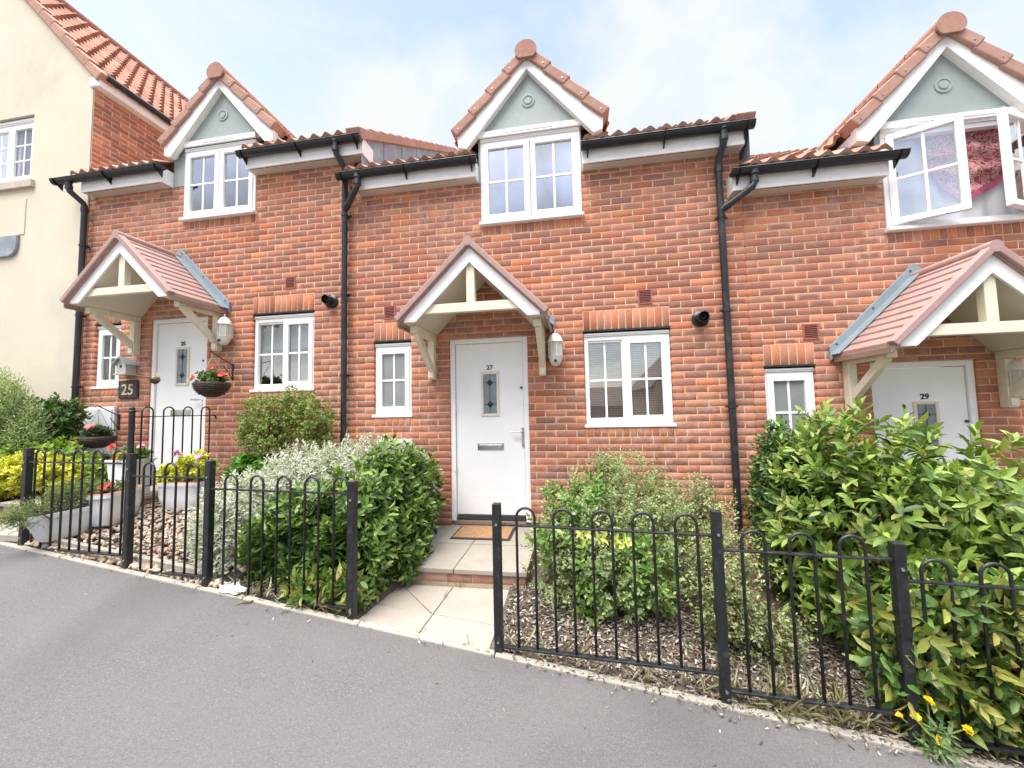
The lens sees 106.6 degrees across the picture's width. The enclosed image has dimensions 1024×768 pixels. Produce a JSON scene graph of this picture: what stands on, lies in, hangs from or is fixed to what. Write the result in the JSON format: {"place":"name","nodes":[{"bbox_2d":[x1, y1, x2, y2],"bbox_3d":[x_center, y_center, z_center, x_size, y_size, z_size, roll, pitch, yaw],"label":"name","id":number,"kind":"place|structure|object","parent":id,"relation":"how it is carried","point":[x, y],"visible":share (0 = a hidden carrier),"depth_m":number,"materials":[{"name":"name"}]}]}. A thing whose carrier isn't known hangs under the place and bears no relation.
{"place":"outdoors","nodes":[
{"label":"outdoors","id":0,"kind":"place"},
{"bbox_2d":[0,522,33,541],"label":"path","id":1,"kind":"structure","parent":0,"point":[10,537],"depth_m":3.26,"materials":[{"name":"beige concrete"}]},
{"bbox_2d":[0,474,291,587],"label":"garden ground","id":2,"kind":"structure","parent":0,"point":[116,542],"depth_m":3.40,"materials":[{"name":"beige gravel"}]},
{"bbox_2d":[0,365,61,457],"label":"feathery shrub","id":3,"kind":"object","parent":2,"relation":"on","point":[12,400],"visible":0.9,"depth_m":4.41,"materials":[{"name":"green plant"}]},
{"bbox_2d":[0,450,86,499],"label":"golden shrub","id":4,"kind":"object","parent":2,"relation":"on","point":[10,475],"visible":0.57,"depth_m":4.01,"materials":[{"name":"yellow plant"}]},
{"bbox_2d":[0,391,93,444],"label":"ivy bush","id":5,"kind":"object","parent":2,"relation":"on","point":[67,413],"visible":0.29,"depth_m":4.73,"materials":[{"name":"green plant"}]},
{"bbox_2d":[0,435,108,487],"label":"leafy plant","id":6,"kind":"object","parent":2,"relation":"on","point":[68,447],"visible":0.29,"depth_m":4.39,"materials":[{"name":"green plant"}]},
{"bbox_2d":[21,505,89,542],"bbox_3d":[-3.908,1.213,3.322,0.190,0.235,0.490,-2,-4,9],"label":"planter","id":7,"kind":"object","parent":2,"relation":"on","point":[39,533],"visible":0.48,"depth_m":3.23,"materials":[{"name":"white plastic"}]},
{"bbox_2d":[0,468,106,534],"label":"feathery plant","id":8,"kind":"object","parent":7,"relation":"in","point":[11,516],"visible":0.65,"depth_m":3.19,"materials":[{"name":"green plant"}]},
{"bbox_2d":[0,485,158,511],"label":"landing","id":9,"kind":"object","parent":2,"relation":"on","point":[147,498],"visible":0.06,"depth_m":4.04,"materials":[{"name":"brick"}]},
{"bbox_2d":[105,457,156,494],"bbox_3d":[-4.046,0.989,4.048,0.280,0.390,0.300,-2,-4,9],"label":"planter","id":10,"kind":"object","parent":9,"relation":"on","point":[118,470],"visible":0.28,"depth_m":4.01,"materials":[{"name":"white plastic"}]},
{"bbox_2d":[106,443,153,461],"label":"bedding plant","id":11,"kind":"object","parent":10,"relation":"in","point":[146,453],"visible":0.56,"depth_m":4.02,"materials":[{"name":"red plant"}]},
{"bbox_2d":[127,406,215,486],"bbox_3d":[-3.835,0.832,4.353,0.062,1.152,0.973,-2,-4,9],"label":"guard rail","id":12,"kind":"object","parent":9,"relation":"on","point":[131,429],"visible":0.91,"depth_m":4.12,"materials":[{"name":"black metal"}]},
{"bbox_2d":[0,0,188,431],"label":"rendered house","id":13,"kind":"structure","parent":2,"relation":"on","point":[78,90],"depth_m":5.58,"materials":[{"name":"paint"}]},
{"bbox_2d":[0,117,33,182],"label":"window","id":14,"kind":"structure","parent":13,"relation":"in","point":[16,148],"depth_m":5.76,"materials":[{"name":"white plastic"}]},
{"bbox_2d":[86,485,141,526],"bbox_3d":[-3.799,1.164,3.662,0.222,0.301,0.490,0,-4,-14],"label":"planter","id":15,"kind":"object","parent":2,"relation":"on","point":[106,508],"visible":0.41,"depth_m":3.48,"materials":[{"name":"white plastic"}]},
{"bbox_2d":[93,477,137,493],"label":"bedding plant","id":16,"kind":"object","parent":15,"relation":"in","point":[117,486],"visible":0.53,"depth_m":3.57,"materials":[{"name":"red plant"}]},
{"bbox_2d":[51,538,216,579],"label":"kerb","id":17,"kind":"structure","parent":2,"relation":"on","point":[167,564],"depth_m":2.99,"materials":[{"name":"concrete"}]},
{"bbox_2d":[156,479,203,509],"bbox_3d":[-3.410,1.148,3.970,0.464,0.286,0.242,-1,-4,4],"label":"planter","id":18,"kind":"object","parent":2,"relation":"on","point":[192,492],"visible":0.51,"depth_m":3.87,"materials":[{"name":"white plastic"}]},
{"bbox_2d":[155,448,219,487],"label":"golden plant","id":19,"kind":"object","parent":18,"relation":"in","point":[182,463],"visible":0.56,"depth_m":3.90,"materials":[{"name":"yellow plant"}]},
{"bbox_2d":[219,446,284,487],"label":"leafy plant","id":20,"kind":"object","parent":2,"relation":"on","point":[241,462],"visible":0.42,"depth_m":4.10,"materials":[{"name":"green plant"}]},
{"bbox_2d":[48,62,458,490],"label":"brick house","id":21,"kind":"structure","parent":2,"relation":"on","point":[237,209],"depth_m":4.93,"materials":[{"name":"red brick"}]},
{"bbox_2d":[82,406,117,455],"bbox_3d":[-5.525,0.634,5.103,0.500,0.655,0.061,-2,-4,9],"label":"meter box","id":22,"kind":"object","parent":21,"relation":"attached to","point":[107,415],"visible":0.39,"depth_m":5.08,"materials":[{"name":"plastic"}]},
{"bbox_2d":[83,409,111,453],"bbox_3d":[-5.528,0.633,5.085,0.450,0.595,0.011,-2,-4,9],"label":"door","id":23,"kind":"structure","parent":22,"relation":"in","point":[106,414],"depth_m":5.08,"materials":[{"name":"plastic"}]},
{"bbox_2d":[90,325,120,388],"bbox_3d":[-5.512,-0.364,5.234,0.457,0.870,0.110,-2,-4,9],"label":"window","id":24,"kind":"structure","parent":21,"relation":"in","point":[101,383],"depth_m":5.23,"materials":[{"name":"white plastic"}]},
{"bbox_2d":[95,405,119,429],"bbox_3d":[-5.190,0.436,4.908,0.037,0.331,0.408,0,-4,-15],"label":"basket bracket","id":25,"kind":"object","parent":21,"relation":"attached to","point":[118,415],"visible":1,"depth_m":5.04,"materials":[{"name":"black metal"}]},
{"bbox_2d":[77,409,117,447],"bbox_3d":[-5.131,0.551,4.732,0.349,0.486,0.350,-2,-4,9],"label":"hanging basket","id":26,"kind":"object","parent":25,"relation":"hanging from","point":[96,442],"visible":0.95,"depth_m":4.63,"materials":[{"name":"wicker"}]},
{"bbox_2d":[78,423,116,436],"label":"geranium","id":27,"kind":"object","parent":26,"relation":"in","point":[97,430],"visible":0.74,"depth_m":4.66,"materials":[{"name":"green plant"}]},
{"bbox_2d":[111,356,138,375],"bbox_3d":[-5.106,-0.236,5.039,0.232,0.240,0.170,-2,-4,9],"label":"birdhouse","id":28,"kind":"object","parent":21,"relation":"attached to","point":[126,366],"visible":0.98,"depth_m":5.00,"materials":[{"name":"white wood"}]},
{"bbox_2d":[118,380,138,398],"bbox_3d":[-5.117,0.072,5.087,0.305,0.240,0.026,-2,-4,9],"label":"number plate","id":29,"kind":"object","parent":21,"relation":"attached to","point":[128,389],"visible":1,"depth_m":5.08,"materials":[{"name":"stone"}]},
{"bbox_2d":[154,322,204,474],"bbox_3d":[-4.368,0.189,5.003,0.761,2.007,0.115,-2,-4,9],"label":"door","id":30,"kind":"structure","parent":21,"relation":"in","point":[181,346],"depth_m":5.03,"materials":[{"name":"plastic"}]},
{"bbox_2d":[178,139,258,222],"bbox_3d":[-3.874,-2.684,5.057,1.130,0.997,0.110,-2,-4,9],"label":"window","id":31,"kind":"structure","parent":21,"relation":"in","point":[218,183],"depth_m":5.05,"materials":[{"name":"white plastic"}]},
{"bbox_2d":[209,351,233,379],"bbox_3d":[-3.546,-0.221,4.667,0.032,0.320,0.401,-1,-4,-2],"label":"basket bracket","id":32,"kind":"object","parent":21,"relation":"attached to","point":[224,366],"visible":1,"depth_m":4.78,"materials":[{"name":"black metal"}]},
{"bbox_2d":[192,355,230,396],"bbox_3d":[-3.529,-0.092,4.490,0.374,0.501,0.374,-2,-4,9],"label":"hanging basket","id":33,"kind":"object","parent":32,"relation":"hanging from","point":[211,389],"visible":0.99,"depth_m":4.38,"materials":[{"name":"wicker"}]},
{"bbox_2d":[188,366,229,381],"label":"geranium","id":34,"kind":"object","parent":33,"relation":"in","point":[211,375],"visible":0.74,"depth_m":4.41,"materials":[{"name":"green plant"}]},
{"bbox_2d":[216,314,233,344],"bbox_3d":[-3.635,-0.687,4.822,0.170,0.400,0.170,-2,-4,9],"label":"wall lamp","id":35,"kind":"object","parent":21,"relation":"attached to","point":[225,327],"visible":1,"depth_m":4.77,"materials":[{"name":"white glass"}]},
{"bbox_2d":[249,313,314,392],"bbox_3d":[-2.857,-0.387,4.829,0.897,0.972,0.158,-2,-4,9],"label":"window","id":36,"kind":"structure","parent":21,"relation":"in","point":[291,331],"depth_m":4.83,"materials":[{"name":"white plastic"}]},
{"bbox_2d":[300,365,307,380],"bbox_3d":[-2.688,-0.104,4.932,0.122,0.285,0.121,-2,-4,9],"label":"vase","id":37,"kind":"object","parent":21,"relation":"on","point":[304,378],"visible":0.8,"depth_m":4.91,"materials":[{"name":"white ceramic"}]},
{"bbox_2d":[230,384,339,488],"bbox_3d":[-2.526,0.669,4.273,1.218,1.341,0.620,-2,-4,9],"label":"clipped bush","id":38,"kind":"object","parent":2,"relation":"on","point":[258,429],"visible":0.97,"depth_m":4.18,"materials":[{"name":"green plant"}]},
{"bbox_2d":[137,371,160,383],"bbox_3d":[-4.124,-0.060,4.382,0.234,0.116,0.190,7,18,10],"label":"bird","id":39,"kind":"object","parent":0,"point":[156,379],"visible":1,"depth_m":4.36},
{"bbox_2d":[224,514,530,581],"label":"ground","id":40,"kind":"structure","parent":0,"point":[228,579],"depth_m":8.81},
{"bbox_2d":[358,584,508,648],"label":"path","id":41,"kind":"structure","parent":0,"point":[457,614],"depth_m":2.67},
{"bbox_2d":[0,545,975,767],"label":"pavement","id":42,"kind":"structure","parent":0,"point":[140,674],"depth_m":1.85,"materials":[{"name":"grey asphalt"}]},
{"bbox_2d":[0,541,1020,767],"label":"kerb","id":43,"kind":"structure","parent":42,"relation":"on","point":[639,686],"depth_m":2.19,"materials":[{"name":"concrete"}]},
{"bbox_2d":[18,448,357,619],"bbox_3d":[-2.599,1.152,2.876,3.225,1.318,0.054,-2,-4,13],"label":"railing","id":44,"kind":"object","parent":43,"relation":"on","point":[128,496],"visible":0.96,"depth_m":2.84,"materials":[{"name":"black metal"}]},
{"bbox_2d":[219,582,246,594],"bbox_3d":[-1.991,1.443,2.718,0.196,0.056,0.108,-2,-4,9],"label":"rag","id":45,"kind":"object","parent":43,"relation":"on","point":[231,588],"visible":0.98,"depth_m":2.70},
{"bbox_2d":[417,579,806,724],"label":"weeds","id":46,"kind":"object","parent":43,"relation":"on","point":[786,714],"visible":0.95,"depth_m":1.88,"materials":[{"name":"green plant"}]},
{"bbox_2d":[492,502,1023,754],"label":"railing","id":47,"kind":"object","parent":43,"relation":"on","point":[896,559],"visible":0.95,"depth_m":1.95,"materials":[{"name":"black metal"}]},
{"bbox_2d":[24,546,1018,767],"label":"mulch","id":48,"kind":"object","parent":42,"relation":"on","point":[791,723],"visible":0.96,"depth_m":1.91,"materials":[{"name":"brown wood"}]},
{"bbox_2d":[65,0,1023,368],"label":"sky","id":49,"kind":"structure","parent":0,"point":[411,69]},
{"bbox_2d":[218,542,1023,767],"bbox_3d":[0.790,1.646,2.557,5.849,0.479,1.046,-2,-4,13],"label":"mulch","id":50,"kind":"object","parent":0,"point":[857,674],"visible":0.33,"depth_m":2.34,"materials":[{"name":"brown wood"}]},
{"bbox_2d":[177,432,435,578],"bbox_3d":[-1.807,1.003,3.616,2.174,1.103,1.096,0,-4,-24],"label":"silver shrub","id":51,"kind":"object","parent":50,"relation":"on","point":[268,474],"visible":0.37,"depth_m":3.34,"materials":[{"name":"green plant"}]},
{"bbox_2d":[277,559,376,614],"bbox_3d":[-1.274,1.407,2.653,0.667,0.371,0.329,-2,-4,9],"label":"laurel seedling","id":52,"kind":"object","parent":50,"relation":"on","point":[325,587],"visible":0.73,"depth_m":2.61,"materials":[{"name":"green plant"}]},
{"bbox_2d":[231,431,445,602],"bbox_3d":[-1.381,1.064,3.503,1.468,1.266,1.676,-2,-4,9],"label":"laurel bush","id":53,"kind":"object","parent":50,"relation":"on","point":[391,532],"visible":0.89,"depth_m":2.98,"materials":[{"name":"green plant"}]},
{"bbox_2d":[394,525,538,589],"bbox_3d":[-0.347,1.758,3.647,1.132,0.434,1.121,-2,-4,9],"label":"landing","id":54,"kind":"object","parent":50,"relation":"on","point":[448,562],"visible":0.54,"depth_m":3.25,"materials":[{"name":"stone"}]},
{"bbox_2d":[450,526,514,540],"bbox_3d":[-0.292,1.552,3.988,0.615,0.018,0.410,-2,-4,9],"label":"doormat","id":55,"kind":"object","parent":54,"relation":"on","point":[474,532],"visible":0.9,"depth_m":3.94,"materials":[{"name":"fabric"}]},
{"bbox_2d":[334,39,762,562],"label":"brick house","id":56,"kind":"structure","parent":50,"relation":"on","point":[516,231],"depth_m":4.23,"materials":[{"name":"red brick"}]},
{"bbox_2d":[372,342,412,417],"bbox_3d":[-1.408,-0.045,4.549,0.505,0.883,0.110,-2,-4,9],"label":"window","id":57,"kind":"structure","parent":56,"relation":"in","point":[393,360],"depth_m":4.55,"materials":[{"name":"white plastic"}]},
{"bbox_2d":[379,439,412,450],"bbox_3d":[-1.348,0.935,4.407,0.410,0.588,0.061,-2,-4,9],"label":"meter box","id":58,"kind":"object","parent":56,"relation":"attached to","point":[400,440],"visible":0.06,"depth_m":4.39,"materials":[{"name":"plastic"}]},
{"bbox_2d":[456,342,525,520],"bbox_3d":[-0.252,0.526,4.315,0.794,1.991,0.115,-2,-4,9],"label":"door","id":59,"kind":"structure","parent":56,"relation":"in","point":[489,377],"depth_m":4.33,"materials":[{"name":"plastic"}]},
{"bbox_2d":[479,127,583,226],"bbox_3d":[0.205,-2.364,4.376,1.191,1.039,0.110,-2,-4,9],"label":"window","id":60,"kind":"structure","parent":56,"relation":"in","point":[552,187],"depth_m":4.37,"materials":[{"name":"white plastic"}]},
{"bbox_2d":[547,330,562,365],"bbox_3d":[0.471,-0.390,4.138,0.170,0.400,0.170,-2,-4,9],"label":"wall lamp","id":61,"kind":"object","parent":56,"relation":"attached to","point":[555,348],"visible":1,"depth_m":4.08,"materials":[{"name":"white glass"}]},
{"bbox_2d":[583,330,676,427],"bbox_3d":[1.251,-0.050,4.150,0.940,1.029,0.174,-2,-4,9],"label":"window","id":62,"kind":"structure","parent":56,"relation":"in","point":[624,340],"depth_m":4.17,"materials":[{"name":"white plastic"}]},
{"bbox_2d":[226,574,943,738],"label":"dry grass","id":63,"kind":"structure","parent":50,"relation":"on","point":[820,712],"depth_m":1.98,"materials":[{"name":"plant"}]},
{"bbox_2d":[522,466,683,625],"bbox_3d":[0.602,1.157,2.800,0.784,1.047,1.057,2,-5,-37],"label":"euonymus bush","id":64,"kind":"object","parent":50,"relation":"on","point":[648,570],"visible":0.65,"depth_m":2.69,"materials":[{"name":"green plant"}]},
{"bbox_2d":[520,445,713,623],"bbox_3d":[0.861,1.102,3.075,1.626,1.180,1.191,2,-5,-39],"label":"variegated shrub","id":65,"kind":"object","parent":50,"relation":"on","point":[612,474],"visible":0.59,"depth_m":2.89,"materials":[{"name":"green plant"}]},
{"bbox_2d":[676,468,817,675],"bbox_3d":[1.516,1.213,2.776,0.765,1.048,1.321,-2,-4,9],"label":"sparse shrub","id":66,"kind":"object","parent":50,"relation":"on","point":[782,639],"visible":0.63,"depth_m":2.37,"materials":[{"name":"green plant"}]},
{"bbox_2d":[741,415,831,616],"bbox_3d":[2.227,1.015,3.125,0.617,1.518,0.900,-2,-4,9],"label":"evergreen shrub","id":67,"kind":"object","parent":50,"relation":"on","point":[768,447],"visible":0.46,"depth_m":3.13,"materials":[{"name":"green plant"}]},
{"bbox_2d":[726,11,1023,570],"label":"brick house","id":68,"kind":"structure","parent":50,"relation":"on","point":[883,224],"depth_m":3.70,"materials":[{"name":"red brick"}]},
{"bbox_2d":[764,367,816,436],"bbox_3d":[2.807,0.270,3.860,0.460,0.859,0.082,-2,-4,9],"label":"window","id":69,"kind":"structure","parent":68,"relation":"in","point":[785,388],"depth_m":3.86,"materials":[{"name":"white plastic"}]},
{"bbox_2d":[876,366,974,525],"bbox_3d":[3.951,0.844,3.614,0.757,2.009,0.115,-2,-4,9],"label":"door","id":70,"kind":"structure","parent":68,"relation":"in","point":[939,391],"depth_m":3.66,"materials":[{"name":"plastic"}]},
{"bbox_2d":[878,107,1023,232],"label":"window","id":71,"kind":"structure","parent":68,"relation":"in","point":[956,172],"depth_m":3.65,"materials":[{"name":"white plastic"}]},
{"bbox_2d":[1006,358,1023,398],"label":"wall lamp","id":72,"kind":"object","parent":68,"relation":"attached to","point":[1015,368],"visible":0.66,"depth_m":3.42,"materials":[{"name":"white glass"}]},
{"bbox_2d":[750,396,1023,677],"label":"laurel hedge","id":73,"kind":"object","parent":50,"relation":"on","point":[978,515],"visible":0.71,"depth_m":2.32,"materials":[{"name":"green plant"}]},
{"bbox_2d":[841,560,1023,759],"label":"laurel bush","id":74,"kind":"object","parent":50,"relation":"on","point":[1006,711],"visible":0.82,"depth_m":1.78,"materials":[{"name":"green plant"}]},
{"bbox_2d":[895,695,973,767],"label":"marigold plant","id":75,"kind":"object","parent":50,"relation":"on","point":[940,745],"visible":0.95,"depth_m":1.73,"materials":[{"name":"green plant"}]}
]}

